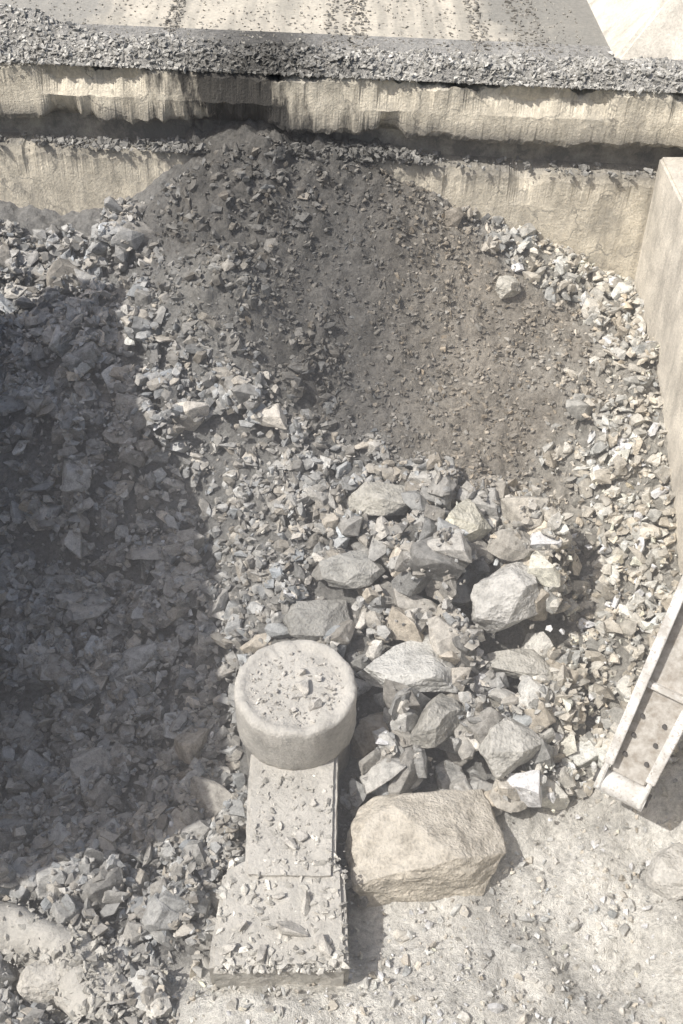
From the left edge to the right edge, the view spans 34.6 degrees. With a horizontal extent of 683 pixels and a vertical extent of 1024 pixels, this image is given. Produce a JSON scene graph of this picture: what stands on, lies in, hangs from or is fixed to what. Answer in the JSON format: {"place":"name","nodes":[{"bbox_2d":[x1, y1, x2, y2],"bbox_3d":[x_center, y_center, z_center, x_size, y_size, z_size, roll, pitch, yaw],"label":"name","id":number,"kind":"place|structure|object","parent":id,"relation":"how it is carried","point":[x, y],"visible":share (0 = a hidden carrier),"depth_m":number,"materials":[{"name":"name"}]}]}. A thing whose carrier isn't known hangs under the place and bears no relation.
{"place":"outdoors","nodes":[
{"label":"outdoors","id":0,"kind":"place"},
{"bbox_2d":[0,0,608,45],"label":"haul road ground","id":1,"kind":"structure","parent":0,"point":[586,26],"depth_m":19.36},
{"bbox_2d":[3,0,588,65],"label":"tyre tracks","id":2,"kind":"object","parent":1,"relation":"on","point":[182,11],"visible":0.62,"depth_m":19.07},
{"bbox_2d":[0,62,682,279],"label":"concrete dump wall","id":3,"kind":"structure","parent":1,"relation":"on","point":[599,217],"depth_m":18.09,"materials":[{"name":"beige concrete"}]},
{"bbox_2d":[0,5,682,92],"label":"gravel berm","id":4,"kind":"structure","parent":1,"relation":"on","point":[465,46],"depth_m":17.91,"materials":[{"name":"grey gravel"}]},
{"bbox_2d":[0,2,682,177],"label":"berm gravel","id":5,"kind":"structure","parent":4,"relation":"on","point":[357,150],"depth_m":17.54,"materials":[{"name":"grey gravel"}]},
{"bbox_2d":[587,0,682,59],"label":"concrete bund wall","id":6,"kind":"structure","parent":1,"relation":"on","point":[636,29],"depth_m":17.93,"materials":[{"name":"grey concrete"}]},
{"bbox_2d":[633,157,682,574],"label":"concrete side wall","id":7,"kind":"structure","parent":1,"relation":"on","point":[658,282],"depth_m":17.06,"materials":[{"name":"beige concrete"}]},
{"bbox_2d":[0,118,682,1023],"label":"rubble ground","id":8,"kind":"structure","parent":0,"point":[664,930],"depth_m":17.40,"materials":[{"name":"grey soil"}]},
{"bbox_2d":[16,963,63,1008],"bbox_3d":[-3.384,5.510,12.914,0.789,0.622,0.602,-29,50,-27],"label":"boulder","id":9,"kind":"object","parent":8,"relation":"on","point":[36,983],"visible":0.43,"depth_m":12.68,"materials":[{"name":"grey stone"}]},
{"bbox_2d":[0,903,127,1023],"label":"concrete rim","id":10,"kind":"object","parent":8,"relation":"on","point":[49,951],"visible":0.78,"depth_m":12.75,"materials":[{"name":"grey concrete"}]},
{"bbox_2d":[0,893,147,1023],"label":"rim gravel","id":11,"kind":"structure","parent":10,"relation":"on","point":[102,1013],"depth_m":12.73,"materials":[{"name":"grey gravel"}]},
{"bbox_2d":[210,639,356,987],"bbox_3d":[-0.647,3.943,14.068,1.710,2.280,4.223,0,43,0],"label":"crusher spider","id":12,"kind":"object","parent":8,"relation":"on","point":[280,747],"visible":0.77,"depth_m":13.78,"materials":[{"name":"metal"}]},
{"bbox_2d":[213,650,349,975],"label":"loose gravel","id":13,"kind":"structure","parent":12,"relation":"on","point":[289,929],"depth_m":12.91,"materials":[{"name":"grey gravel"}]},
{"bbox_2d":[283,599,350,640],"bbox_3d":[-0.365,1.619,16.030,1.004,0.493,0.662,0,43,0],"label":"boulder","id":14,"kind":"object","parent":8,"relation":"on","point":[314,620],"visible":0.77,"depth_m":15.88,"materials":[{"name":"grey stone"}]},
{"bbox_2d":[0,141,682,1023],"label":"broken rock","id":15,"kind":"object","parent":8,"relation":"on","point":[108,837],"visible":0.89,"depth_m":16.84,"materials":[{"name":"grey stone"}]},
{"bbox_2d":[0,146,682,1023],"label":"rock rubble","id":16,"kind":"object","parent":8,"relation":"on","point":[400,772],"visible":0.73,"depth_m":15.99,"materials":[{"name":"grey stone"}]},
{"bbox_2d":[319,550,384,588],"bbox_3d":[0.182,0.869,16.021,0.942,0.487,0.674,-30,50,-28],"label":"boulder","id":17,"kind":"object","parent":16,"relation":"on","point":[355,569],"visible":0.97,"depth_m":15.84,"materials":[{"name":"grey stone"}]},
{"bbox_2d":[347,482,409,515],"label":"boulder","id":18,"kind":"object","parent":16,"relation":"on","point":[376,499],"visible":0.87,"depth_m":16.44,"materials":[{"name":"grey stone"}]},
{"bbox_2d":[357,634,457,692],"bbox_3d":[1.013,2.252,15.169,1.271,0.633,1.023,-22,47,-22],"label":"boulder","id":19,"kind":"object","parent":16,"relation":"on","point":[421,666],"visible":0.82,"depth_m":15.01,"materials":[{"name":"grey stone"}]},
{"bbox_2d":[410,693,466,748],"bbox_3d":[1.246,2.836,14.793,0.604,0.733,0.944,33,52,31],"label":"boulder","id":20,"kind":"object","parent":16,"relation":"on","point":[437,723],"visible":0.91,"depth_m":14.53,"materials":[{"name":"grey stone"}]},
{"bbox_2d":[445,499,491,541],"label":"boulder","id":21,"kind":"object","parent":16,"relation":"on","point":[468,517],"visible":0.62,"depth_m":15.69,"materials":[{"name":"grey stone"}]},
{"bbox_2d":[470,560,539,633],"bbox_3d":[2.312,1.209,15.547,1.008,0.909,0.964,0,43,0],"label":"boulder","id":22,"kind":"object","parent":16,"relation":"on","point":[504,597],"visible":0.93,"depth_m":15.24,"materials":[{"name":"grey stone"}]},
{"bbox_2d":[479,715,540,779],"bbox_3d":[2.159,3.050,14.407,0.839,0.515,0.649,-26,49,-25],"label":"boulder","id":23,"kind":"object","parent":16,"relation":"on","point":[507,745],"visible":0.98,"depth_m":14.20,"materials":[{"name":"grey stone"}]},
{"bbox_2d":[486,648,551,679],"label":"boulder","id":24,"kind":"object","parent":16,"relation":"on","point":[517,663],"visible":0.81,"depth_m":15.29,"materials":[{"name":"grey stone"}]},
{"bbox_2d":[351,712,388,758],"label":"boulder","id":25,"kind":"object","parent":8,"relation":"on","point":[363,744],"visible":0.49,"depth_m":14.96,"materials":[{"name":"grey stone"}]},
{"bbox_2d":[344,789,505,907],"bbox_3d":[1.061,4.205,14.147,2.055,1.052,1.655,0,43,0],"label":"boulder","id":26,"kind":"object","parent":8,"relation":"on","point":[423,846],"visible":1,"depth_m":13.68,"materials":[{"name":"beige stone"}]},
{"bbox_2d":[495,275,520,298],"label":"boulder","id":27,"kind":"object","parent":8,"relation":"on","point":[507,286],"visible":1,"depth_m":18.14,"materials":[{"name":"grey stone"}]},
{"bbox_2d":[592,575,682,811],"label":"metal beam","id":28,"kind":"structure","parent":8,"relation":"on","point":[648,733],"depth_m":13.26,"materials":[{"name":"metal"}]},
{"bbox_2d":[646,842,682,901],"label":"boulder","id":29,"kind":"object","parent":8,"relation":"on","point":[664,877],"visible":0.99,"depth_m":13.79,"materials":[{"name":"grey stone"}]}
]}

